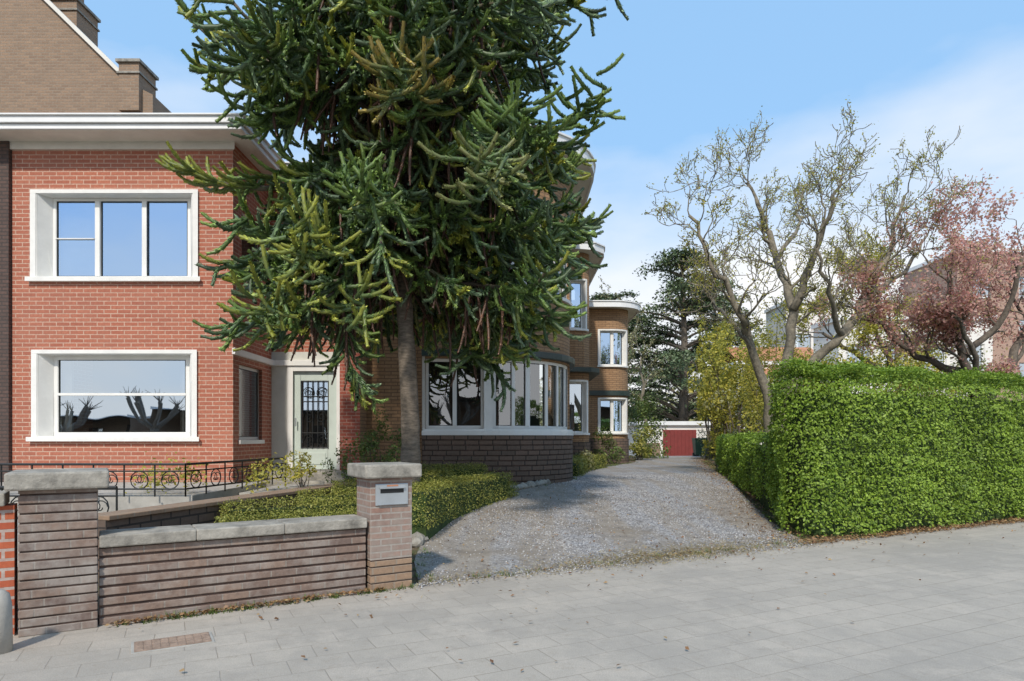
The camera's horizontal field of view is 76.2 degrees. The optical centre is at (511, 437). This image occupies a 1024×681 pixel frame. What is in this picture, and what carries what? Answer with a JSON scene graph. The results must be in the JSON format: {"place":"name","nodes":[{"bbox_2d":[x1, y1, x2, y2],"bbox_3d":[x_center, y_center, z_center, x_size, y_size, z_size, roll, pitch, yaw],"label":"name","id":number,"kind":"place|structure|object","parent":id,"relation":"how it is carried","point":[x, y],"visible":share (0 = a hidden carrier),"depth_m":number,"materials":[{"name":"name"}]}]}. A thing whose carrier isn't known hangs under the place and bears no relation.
{"place":"outdoors","nodes":[
{"label":"outdoors","id":0,"kind":"place"},
{"bbox_2d":[271,352,333,469],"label":"porch wall","id":1,"kind":"structure","parent":0,"point":[279,410],"depth_m":14.50,"materials":[{"name":"white paint"}]},
{"bbox_2d":[271,184,334,351],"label":"porch upper wall","id":2,"kind":"structure","parent":0,"point":[307,342],"depth_m":14.50,"materials":[{"name":"red brick"}]},
{"bbox_2d":[0,521,1023,680],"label":"pavement","id":3,"kind":"structure","parent":0,"point":[955,612],"depth_m":5.30,"materials":[{"name":"grey concrete"}]},
{"bbox_2d":[0,589,12,654],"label":"bollard","id":4,"kind":"object","parent":3,"relation":"on","point":[6,631],"visible":1,"depth_m":4.70,"materials":[{"name":"metal"}]},
{"bbox_2d":[131,631,214,654],"bbox_3d":[-2.557,1.548,4.928,0.550,0.025,0.300,0,0,-30],"label":"inspection cover","id":5,"kind":"object","parent":3,"relation":"on","point":[152,645],"visible":1,"depth_m":4.89,"materials":[{"name":"brick"}]},
{"bbox_2d":[115,460,809,626],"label":"weeds","id":6,"kind":"object","parent":3,"relation":"on","point":[332,595],"visible":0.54,"depth_m":6.68,"materials":[{"name":"green plant"}]},
{"bbox_2d":[105,457,1023,671],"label":"fallen leaves","id":7,"kind":"object","parent":3,"relation":"on","point":[939,528],"visible":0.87,"depth_m":9.97,"materials":[{"name":"brown plant"}]},
{"bbox_2d":[413,534,833,596],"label":"straw litter","id":8,"kind":"object","parent":3,"relation":"on","point":[663,554],"visible":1,"depth_m":8.45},
{"bbox_2d":[18,455,1023,619],"bbox_3d":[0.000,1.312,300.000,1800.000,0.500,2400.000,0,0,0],"label":"ground","id":9,"kind":"structure","parent":0,"point":[630,458],"depth_m":11.02,"materials":[{"name":"soil"}]},
{"bbox_2d":[0,141,11,481],"bbox_3d":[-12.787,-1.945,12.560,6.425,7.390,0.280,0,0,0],"label":"neighbour brick house","id":10,"kind":"structure","parent":9,"relation":"on","point":[5,303],"depth_m":12.42,"materials":[{"name":"brown brick"}]},
{"bbox_2d":[0,503,17,635],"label":"bricks","id":11,"kind":"object","parent":9,"relation":"on","point":[9,547],"visible":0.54,"depth_m":5.09,"materials":[{"name":"red brick"}]},
{"bbox_2d":[0,491,9,505],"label":"coping","id":12,"kind":"object","parent":11,"relation":"on","point":[4,498],"visible":0.9,"depth_m":5.07,"materials":[{"name":"stone"}]},
{"bbox_2d":[18,488,97,637],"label":"pillar courses","id":13,"kind":"object","parent":9,"relation":"on","point":[56,564],"visible":0.94,"depth_m":5.18,"materials":[{"name":"brown brick"}]},
{"bbox_2d":[4,468,108,490],"bbox_3d":[-3.732,0.340,5.400,0.680,0.140,0.660,0,0,-32],"label":"cap","id":14,"kind":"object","parent":13,"relation":"on","point":[47,479],"depth_m":5.14,"materials":[{"name":"stone"}]},
{"bbox_2d":[20,491,96,629],"bbox_3d":[-3.732,1.030,5.400,0.502,1.240,0.482,0,0,-32],"label":"gate pillar","id":15,"kind":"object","parent":9,"relation":"on","point":[57,558],"visible":0.03,"depth_m":5.19,"materials":[{"name":"brick"}]},
{"bbox_2d":[0,0,255,435],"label":"gable wall","id":16,"kind":"structure","parent":9,"relation":"on","point":[52,60],"depth_m":18.00,"materials":[{"name":"brown brick"}]},
{"bbox_2d":[50,0,97,46],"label":"chimney","id":17,"kind":"object","parent":16,"relation":"on","point":[83,24],"visible":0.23,"depth_m":19.68,"materials":[{"name":"brown brick"}]},
{"bbox_2d":[58,0,100,31],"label":"chimney cap","id":18,"kind":"object","parent":17,"relation":"on","point":[90,12],"visible":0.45,"depth_m":19.89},
{"bbox_2d":[44,0,118,70],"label":"gable coping","id":19,"kind":"object","parent":16,"relation":"on","point":[83,35],"visible":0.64,"depth_m":17.90,"materials":[{"name":"white stone"}]},
{"bbox_2d":[119,62,155,112],"bbox_3d":[-10.475,-9.600,18.275,0.550,1.300,0.850,0,0,0],"label":"chimney","id":20,"kind":"object","parent":16,"relation":"on","point":[132,86],"visible":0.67,"depth_m":17.85,"materials":[{"name":"brown brick"}]},
{"bbox_2d":[115,58,158,90],"bbox_3d":[-10.475,-10.140,18.275,0.670,0.380,0.970,0,0,0],"label":"chimney cap","id":21,"kind":"object","parent":20,"relation":"on","point":[146,67],"visible":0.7,"depth_m":17.85,"materials":[{"name":"grey concrete"}]},
{"bbox_2d":[12,145,270,481],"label":"brick walls","id":22,"kind":"structure","parent":9,"relation":"on","point":[104,315],"depth_m":12.50,"materials":[{"name":"red brick"}]},
{"bbox_2d":[25,189,199,281],"bbox_3d":[-7.596,-3.855,12.547,3.333,1.760,0.274,0,0,0],"label":"surround","id":23,"kind":"object","parent":22,"relation":"attached to","point":[41,235],"visible":1,"depth_m":12.46,"materials":[{"name":"white concrete"}]},
{"bbox_2d":[26,350,198,440],"bbox_3d":[-7.596,-0.800,12.547,3.292,1.750,0.274,0,0,0],"label":"surround","id":24,"kind":"object","parent":22,"relation":"attached to","point":[42,395],"visible":1,"depth_m":12.46,"materials":[{"name":"white concrete"}]},
{"bbox_2d":[53,198,189,275],"bbox_3d":[-7.579,-3.860,12.703,2.674,1.574,0.085,0,0,0],"label":"window frame","id":25,"kind":"object","parent":22,"relation":"attached to","point":[97,238],"visible":0.64,"depth_m":12.68,"materials":[{"name":"white plastic"}]},
{"bbox_2d":[58,202,186,275],"bbox_3d":[-7.576,-3.860,12.715,2.578,1.530,0.001,0,0,0],"label":"window glass","id":26,"kind":"object","parent":25,"relation":"in","point":[122,238],"visible":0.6,"depth_m":12.71,"materials":[{"name":"blue glass"}]},
{"bbox_2d":[57,201,187,275],"bbox_3d":[-7.577,-3.860,12.703,2.540,1.458,0.015,0,0,0],"label":"window gasket","id":27,"kind":"object","parent":25,"relation":"attached to","point":[101,228],"depth_m":12.70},
{"bbox_2d":[54,356,189,435],"bbox_3d":[-7.579,-0.805,12.705,2.638,1.564,0.070,0,0,0],"label":"window frame","id":28,"kind":"object","parent":22,"relation":"attached to","point":[57,394],"visible":0.88,"depth_m":12.68,"materials":[{"name":"white plastic"}]},
{"bbox_2d":[60,361,184,431],"bbox_3d":[-7.576,-0.805,12.715,2.524,1.500,0.001,0,0,0],"label":"window glass","id":29,"kind":"object","parent":28,"relation":"in","point":[122,413],"visible":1,"depth_m":12.71,"materials":[{"name":"clear glass"}]},
{"bbox_2d":[59,360,185,431],"bbox_3d":[-7.578,-0.805,12.703,2.467,1.408,0.015,0,0,0],"label":"window gasket","id":30,"kind":"object","parent":28,"relation":"attached to","point":[122,360],"depth_m":12.70,"materials":[{"name":"rubber"}]},
{"bbox_2d":[0,129,283,182],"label":"soffit","id":31,"kind":"structure","parent":22,"relation":"on","point":[247,148],"depth_m":12.24,"materials":[{"name":"white paint"}]},
{"bbox_2d":[10,142,234,149],"bbox_3d":[-7.455,-5.570,12.490,4.330,0.140,0.080,0,0,0],"label":"frieze band","id":32,"kind":"object","parent":31,"relation":"attached to","point":[120,146],"visible":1,"depth_m":12.45,"materials":[{"name":"white paint"}]},
{"bbox_2d":[0,113,291,169],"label":"eave fascia","id":33,"kind":"structure","parent":31,"relation":"attached to","point":[108,121],"depth_m":11.92,"materials":[{"name":"paint"}]},
{"bbox_2d":[239,369,241,435],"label":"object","id":34,"kind":"object","parent":22,"relation":"attached to","point":[240,402],"depth_m":14.65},
{"bbox_2d":[242,239,254,268],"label":"flat roof","id":35,"kind":"structure","parent":22,"relation":"attached to","point":[246,245],"depth_m":20.04,"materials":[{"name":"fabric"}]},
{"bbox_2d":[238,365,264,443],"bbox_3d":[-5.386,-0.659,13.392,0.231,1.578,1.440,0,0,0],"label":"window frame","id":36,"kind":"object","parent":22,"relation":"attached to","point":[248,440],"visible":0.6,"depth_m":13.74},
{"bbox_2d":[239,368,257,436],"bbox_3d":[-5.463,-0.700,13.488,0.015,1.378,1.063,0,0,0],"label":"window gasket","id":37,"kind":"object","parent":36,"relation":"attached to","point":[257,405],"depth_m":14.00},
{"bbox_2d":[2,482,322,562],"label":"entrance terrace","id":38,"kind":"structure","parent":9,"relation":"on","point":[132,499],"depth_m":10.09,"materials":[{"name":"stone"}]},
{"bbox_2d":[0,457,285,511],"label":"wrought iron railing","id":39,"kind":"object","parent":38,"relation":"on","point":[115,487],"visible":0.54,"depth_m":9.49,"materials":[{"name":"black metal"}]},
{"bbox_2d":[118,446,305,493],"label":"flowering plants","id":40,"kind":"object","parent":38,"relation":"on","point":[257,479],"visible":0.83,"depth_m":10.67,"materials":[{"name":"green plant"}]},
{"bbox_2d":[98,488,336,574],"bbox_3d":[-3.760,1.270,9.638,0.280,0.760,5.398,0,0,16],"label":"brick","id":41,"kind":"object","parent":9,"relation":"on","point":[205,515],"visible":0.1,"depth_m":7.98,"materials":[{"name":"brown brick"}]},
{"bbox_2d":[98,482,355,519],"bbox_3d":[-3.760,0.865,9.638,0.360,0.050,5.398,0,0,16],"label":"coping","id":42,"kind":"object","parent":41,"relation":"on","point":[129,513],"visible":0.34,"depth_m":8.31,"materials":[{"name":"grey concrete"}]},
{"bbox_2d":[99,528,364,617],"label":"garden wall","id":43,"kind":"structure","parent":9,"relation":"on","point":[192,577],"depth_m":5.89,"materials":[{"name":"brown brick"}]},
{"bbox_2d":[99,528,365,625],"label":"raised courses","id":44,"kind":"object","parent":43,"relation":"attached to","point":[196,572],"visible":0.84,"depth_m":5.88,"materials":[{"name":"brick"}]},
{"bbox_2d":[99,514,366,547],"bbox_3d":[-2.514,0.855,6.102,2.270,0.100,0.400,0,0,-32],"label":"stone coping","id":45,"kind":"object","parent":43,"relation":"on","point":[152,535],"visible":1,"depth_m":5.90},
{"bbox_2d":[214,493,356,522],"bbox_3d":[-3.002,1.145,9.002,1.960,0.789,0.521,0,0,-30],"label":"box hedge","id":46,"kind":"object","parent":9,"relation":"on","point":[292,508],"visible":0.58,"depth_m":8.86,"materials":[{"name":"green plant"}]},
{"bbox_2d":[232,348,339,469],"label":"porch trim","id":47,"kind":"structure","parent":9,"relation":"on","point":[300,365],"depth_m":14.45,"materials":[{"name":"white paint"}]},
{"bbox_2d":[293,372,335,468],"bbox_3d":[-4.426,-0.383,14.573,1.057,2.173,0.075,0,0,0],"label":"front door","id":48,"kind":"structure","parent":47,"relation":"attached to","point":[318,456],"depth_m":14.55,"materials":[{"name":"paint"}]},
{"bbox_2d":[301,381,327,448],"bbox_3d":[-4.422,-0.507,14.590,0.618,1.515,0.001,0,0,0],"label":"door glass","id":49,"kind":"object","parent":48,"relation":"in","point":[303,420],"visible":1,"depth_m":14.59,"materials":[{"name":"clear glass"}]},
{"bbox_2d":[302,381,328,448],"bbox_3d":[-4.385,-0.507,14.541,0.607,1.515,0.030,0,0,0],"label":"door grille","id":50,"kind":"object","parent":48,"relation":"attached to","point":[312,401],"depth_m":14.54,"materials":[{"name":"black metal"}]},
{"bbox_2d":[283,450,316,487],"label":"garden shrub","id":51,"kind":"object","parent":9,"relation":"on","point":[301,470],"visible":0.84,"depth_m":12.45,"materials":[{"name":"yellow plant"}]},
{"bbox_2d":[255,469,352,486],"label":"entrance steps","id":52,"kind":"structure","parent":9,"relation":"on","point":[318,477],"depth_m":13.60,"materials":[{"name":"stone"}]},
{"bbox_2d":[295,485,356,506],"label":"box hedge","id":53,"kind":"object","parent":9,"relation":"on","point":[347,493],"visible":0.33,"depth_m":9.89,"materials":[{"name":"green plant"}]},
{"bbox_2d":[331,476,356,494],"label":"hedge","id":54,"kind":"object","parent":9,"relation":"on","point":[337,482],"visible":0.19,"depth_m":10.96,"materials":[{"name":"green plant"}]},
{"bbox_2d":[320,437,370,482],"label":"rose bush","id":55,"kind":"object","parent":9,"relation":"on","point":[343,464],"visible":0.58,"depth_m":12.64,"materials":[{"name":"green plant"}]},
{"bbox_2d":[352,406,401,462],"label":"rose bush","id":56,"kind":"object","parent":9,"relation":"on","point":[370,445],"visible":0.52,"depth_m":11.51,"materials":[{"name":"green plant"}]},
{"bbox_2d":[347,462,421,590],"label":"letterbox pillar","id":57,"kind":"structure","parent":9,"relation":"on","point":[373,470],"depth_m":6.64,"materials":[{"name":"brown brick"}]},
{"bbox_2d":[357,477,411,560],"bbox_3d":[-1.341,0.825,6.847,0.450,0.830,0.420,0,0,-32],"label":"pillar brick","id":58,"kind":"object","parent":57,"relation":"attached to","point":[388,534],"visible":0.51,"depth_m":6.66,"materials":[{"name":"brick"}]},
{"bbox_2d":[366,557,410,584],"bbox_3d":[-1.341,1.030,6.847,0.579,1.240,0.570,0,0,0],"label":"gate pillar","id":59,"kind":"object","parent":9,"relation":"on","point":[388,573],"visible":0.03,"depth_m":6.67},
{"bbox_2d":[375,483,407,505],"bbox_3d":[-1.231,0.580,6.671,0.350,0.220,0.035,0,0,-32],"label":"letterbox plate","id":60,"kind":"object","parent":59,"relation":"attached to","point":[390,498],"visible":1,"depth_m":6.65,"materials":[{"name":"metal"}]},
{"bbox_2d":[380,488,403,492],"bbox_3d":[-1.221,0.542,6.656,0.250,0.045,0.004,0,0,-32],"label":"letter slot","id":61,"kind":"object","parent":60,"relation":"attached to","point":[398,490],"visible":1,"depth_m":6.66,"materials":[{"name":"black metal"}]},
{"bbox_2d":[155,0,628,489],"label":"monkey puzzle tree","id":62,"kind":"object","parent":9,"relation":"on","point":[373,240],"visible":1,"depth_m":9.12,"materials":[{"name":"green plant"}]},
{"bbox_2d":[420,466,453,485],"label":"box hedge","id":63,"kind":"object","parent":9,"relation":"on","point":[427,476],"visible":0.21,"depth_m":12.27,"materials":[{"name":"green plant"}]},
{"bbox_2d":[421,460,488,482],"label":"box hedge","id":64,"kind":"object","parent":9,"relation":"on","point":[478,469],"visible":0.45,"depth_m":13.57,"materials":[{"name":"green plant"}]},
{"bbox_2d":[412,469,519,539],"bbox_3d":[-0.919,1.037,10.870,0.874,1.006,4.137,0,0,17],"label":"box hedge","id":65,"kind":"object","parent":9,"relation":"on","point":[434,512],"visible":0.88,"depth_m":10.24,"materials":[{"name":"green plant"}]},
{"bbox_2d":[412,479,550,547],"bbox_3d":[-0.303,1.214,12.321,0.715,0.618,7.597,0,0,20],"label":"rock edging","id":66,"kind":"object","parent":9,"relation":"on","point":[419,539],"visible":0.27,"depth_m":13.53,"materials":[{"name":"stone"}]},
{"bbox_2d":[340,124,640,484],"bbox_3d":[0.834,-2.480,23.961,6.816,8.460,21.878,0,0,16],"label":"brown brick villa","id":67,"kind":"object","parent":9,"relation":"on","point":[464,420],"visible":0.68,"depth_m":15.15,"materials":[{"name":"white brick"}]},
{"bbox_2d":[423,359,485,430],"bbox_3d":[-1.269,-0.929,14.438,1.383,1.638,0.215,0,0,0],"label":"window frame","id":68,"kind":"structure","parent":67,"relation":"in","point":[428,428],"depth_m":14.48,"materials":[{"name":"white paint"}]},
{"bbox_2d":[491,360,572,430],"bbox_3d":[0.656,-0.929,15.152,2.721,1.638,0.627,0,0,-44],"label":"window frame","id":69,"kind":"structure","parent":67,"relation":"in","point":[527,427],"depth_m":14.85,"materials":[{"name":"white paint"}]},
{"bbox_2d":[558,373,560,425],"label":"window frame","id":70,"kind":"structure","parent":67,"relation":"in","point":[559,377],"depth_m":18.39,"materials":[{"name":"white paint"}]},
{"bbox_2d":[571,284,579,326],"bbox_3d":[2.121,-4.400,21.784,0.378,1.540,0.023,0,0,-9],"label":"window glass","id":71,"kind":"structure","parent":67,"relation":"in","point":[575,293],"depth_m":21.78,"materials":[{"name":"blue"}]},
{"bbox_2d":[570,384,580,430],"bbox_3d":[2.038,-1.000,21.785,0.600,1.640,0.051,0,0,-9],"label":"window glass","id":72,"kind":"structure","parent":67,"relation":"in","point":[575,389],"depth_m":21.78,"materials":[{"name":"white"}]},
{"bbox_2d":[570,382,582,432],"bbox_3d":[2.042,-1.000,21.783,0.653,1.674,0.117,0,0,-9],"label":"window frame","id":73,"kind":"structure","parent":67,"relation":"in","point":[570,382],"depth_m":21.83,"materials":[{"name":"white paint"}]},
{"bbox_2d":[601,333,620,363],"bbox_3d":[4.162,-3.725,27.405,0.974,1.390,0.114,0,0,-11],"label":"window glass","id":74,"kind":"structure","parent":67,"relation":"in","point":[605,337],"depth_m":27.37,"materials":[{"name":"blue"}]},
{"bbox_2d":[601,401,620,430],"bbox_3d":[4.162,-0.900,27.405,0.974,1.340,0.114,0,0,-11],"label":"window glass","id":75,"kind":"structure","parent":67,"relation":"in","point":[605,405],"depth_m":27.37,"materials":[{"name":"blue"}]},
{"bbox_2d":[600,331,622,364],"bbox_3d":[4.168,-3.725,27.397,1.035,1.424,0.191,0,0,-11],"label":"window frame","id":76,"kind":"structure","parent":67,"relation":"in","point":[611,332],"depth_m":27.32,"materials":[{"name":"white paint"}]},
{"bbox_2d":[600,400,622,431],"bbox_3d":[4.168,-0.900,27.397,1.035,1.374,0.191,0,0,-11],"label":"window frame","id":77,"kind":"structure","parent":67,"relation":"in","point":[611,401],"depth_m":27.32,"materials":[{"name":"white paint"}]},
{"bbox_2d":[575,449,594,470],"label":"garden shrub","id":78,"kind":"object","parent":9,"relation":"on","point":[587,454],"visible":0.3,"depth_m":20.54,"materials":[{"name":"green plant"}]},
{"bbox_2d":[572,452,607,476],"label":"box hedge","id":79,"kind":"object","parent":9,"relation":"on","point":[580,467],"visible":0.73,"depth_m":19.57,"materials":[{"name":"green plant"}]},
{"bbox_2d":[591,427,626,463],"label":"garden shrub","id":80,"kind":"object","parent":9,"relation":"on","point":[612,455],"visible":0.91,"depth_m":26.04,"materials":[{"name":"green plant"}]},
{"bbox_2d":[540,289,693,422],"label":"cedar tree","id":81,"kind":"object","parent":9,"relation":"on","point":[614,297],"visible":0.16,"depth_m":50.67,"materials":[{"name":"green plant"}]},
{"bbox_2d":[540,377,700,425],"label":"distant trees","id":82,"kind":"object","parent":9,"relation":"on","point":[541,409],"visible":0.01,"depth_m":72.24,"materials":[{"name":"green plant"}]},
{"bbox_2d":[597,275,666,446],"bbox_3d":[6.664,-4.177,36.831,3.681,10.896,5.133,0,0,0],"label":"bare birch tree","id":83,"kind":"object","parent":9,"relation":"on","point":[649,366],"visible":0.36,"depth_m":36.02,"materials":[{"name":"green plant"}]},
{"bbox_2d":[629,425,655,460],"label":"garden shrub","id":84,"kind":"object","parent":9,"relation":"on","point":[636,448],"visible":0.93,"depth_m":29.75,"materials":[{"name":"green plant"}]},
{"bbox_2d":[628,392,671,458],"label":"garden shrub","id":85,"kind":"object","parent":9,"relation":"on","point":[646,409],"visible":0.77,"depth_m":32.81,"materials":[{"name":"green plant"}]},
{"bbox_2d":[628,421,712,455],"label":"garage","id":86,"kind":"structure","parent":9,"relation":"on","point":[679,436],"depth_m":42.33,"materials":[{"name":"paint"}]},
{"bbox_2d":[663,430,695,455],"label":"garage door","id":87,"kind":"structure","parent":86,"relation":"in","point":[680,441],"depth_m":42.33,"materials":[{"name":"red metal"}]},
{"bbox_2d":[628,244,777,420],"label":"cedar tree","id":88,"kind":"object","parent":9,"relation":"on","point":[676,367],"visible":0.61,"depth_m":47.55,"materials":[{"name":"green plant"}]},
{"bbox_2d":[647,279,762,420],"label":"cedar tree","id":89,"kind":"object","parent":9,"relation":"on","point":[736,343],"visible":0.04,"depth_m":54.30,"materials":[{"name":"green plant"}]},
{"bbox_2d":[687,312,739,458],"bbox_3d":[10.260,-2.407,33.086,2.778,7.854,3.117,0,0,0],"label":"spring shrub","id":90,"kind":"object","parent":9,"relation":"on","point":[709,454],"visible":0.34,"depth_m":32.78,"materials":[{"name":"green plant"}]},
{"bbox_2d":[694,321,765,458],"bbox_3d":[9.899,-1.787,29.052,3.648,6.845,3.076,0,0,0],"label":"spring shrub","id":91,"kind":"object","parent":9,"relation":"on","point":[718,403],"visible":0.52,"depth_m":28.74,"materials":[{"name":"green plant"}]},
{"bbox_2d":[713,428,786,520],"bbox_3d":[6.794,0.621,18.814,1.749,1.698,15.835,0,0,14],"label":"hedge","id":92,"kind":"object","parent":9,"relation":"on","point":[740,461],"visible":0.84,"depth_m":14.17,"materials":[{"name":"green plant"}]},
{"bbox_2d":[707,347,812,444],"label":"tiled roof house","id":93,"kind":"structure","parent":9,"relation":"on","point":[802,349],"depth_m":45.16,"materials":[{"name":"orange tile"}]},
{"bbox_2d":[726,312,809,443],"bbox_3d":[9.215,-1.662,23.477,3.190,5.561,2.398,0,0,0],"label":"spring shrub","id":94,"kind":"object","parent":9,"relation":"on","point":[758,393],"visible":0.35,"depth_m":23.49,"materials":[{"name":"green plant"}]},
{"bbox_2d":[701,378,867,446],"bbox_3d":[11.508,-0.850,25.883,7.897,3.944,4.002,0,0,0],"label":"garden shrub","id":95,"kind":"object","parent":9,"relation":"on","point":[730,406],"visible":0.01,"depth_m":26.14,"materials":[{"name":"green plant"}]},
{"bbox_2d":[737,356,833,445],"bbox_3d":[7.539,-0.519,17.289,3.155,3.388,1.994,0,0,14],"label":"spring shrub","id":96,"kind":"object","parent":9,"relation":"on","point":[756,416],"visible":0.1,"depth_m":17.27,"materials":[{"name":"green plant"}]},
{"bbox_2d":[641,99,979,445],"bbox_3d":[7.467,-4.251,16.757,9.082,9.298,5.429,0,0,-24],"label":"corkscrew willow","id":97,"kind":"object","parent":9,"relation":"on","point":[793,303],"visible":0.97,"depth_m":16.02,"materials":[{"name":"green plant"}]},
{"bbox_2d":[766,304,901,348],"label":"walls","id":98,"kind":"structure","parent":9,"relation":"on","point":[776,310],"depth_m":50.79,"materials":[{"name":"white paint"}]},
{"bbox_2d":[747,305,983,397],"bbox_3d":[13.201,-1.833,23.979,9.269,5.915,4.087,0,0,0],"label":"spring shrub","id":99,"kind":"object","parent":9,"relation":"on","point":[904,362],"visible":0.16,"depth_m":23.53,"materials":[{"name":"green plant"}]},
{"bbox_2d":[750,233,991,395],"bbox_3d":[12.813,-3.026,24.277,8.795,8.795,3.441,0,0,0],"label":"spring tree","id":100,"kind":"object","parent":9,"relation":"on","point":[872,328],"visible":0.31,"depth_m":23.85,"materials":[{"name":"green plant"}]},
{"bbox_2d":[764,352,1023,536],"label":"tall privet hedge","id":101,"kind":"object","parent":9,"relation":"on","point":[866,463],"visible":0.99,"depth_m":10.83,"materials":[{"name":"green plant"}]},
{"bbox_2d":[811,315,996,397],"bbox_3d":[22.250,-2.475,37.425,8.800,8.450,3.150,0,0,0],"label":"pale villa","id":102,"kind":"object","parent":9,"relation":"on","point":[985,345],"visible":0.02,"depth_m":36.00,"materials":[{"name":"paint"}]},
{"bbox_2d":[805,168,1023,399],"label":"cherry blossom tree","id":103,"kind":"object","parent":9,"relation":"on","point":[950,316],"visible":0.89,"depth_m":16.30,"materials":[{"name":"pink plant"}]},
{"bbox_2d":[883,347,1023,400],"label":"garden shrub","id":104,"kind":"object","parent":9,"relation":"on","point":[958,364],"visible":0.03,"depth_m":27.63,"materials":[{"name":"green plant"}]},
{"bbox_2d":[904,253,1023,400],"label":"walls","id":105,"kind":"structure","parent":9,"relation":"on","point":[999,350],"depth_m":44.00,"materials":[{"name":"brick"}]},
{"bbox_2d":[906,248,1022,273],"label":"parapet","id":106,"kind":"structure","parent":105,"relation":"on","point":[916,267],"depth_m":47.14,"materials":[{"name":"paint"}]},
{"bbox_2d":[84,0,1023,424],"label":"sky","id":107,"kind":"structure","parent":0,"point":[689,70],"materials":[{"name":"blue"}]},
{"bbox_2d":[414,456,818,589],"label":"gravel driveway","id":108,"kind":"structure","parent":0,"point":[671,465],"depth_m":10.67,"materials":[{"name":"grey gravel"}]},
{"bbox_2d":[692,438,704,455],"bbox_3d":[11.000,0.562,38.490,0.640,1.070,0.740,0,0,0],"label":"wheelie bin","id":109,"kind":"object","parent":108,"relation":"on","point":[697,449],"visible":0.66,"depth_m":38.23,"materials":[{"name":"plastic"}]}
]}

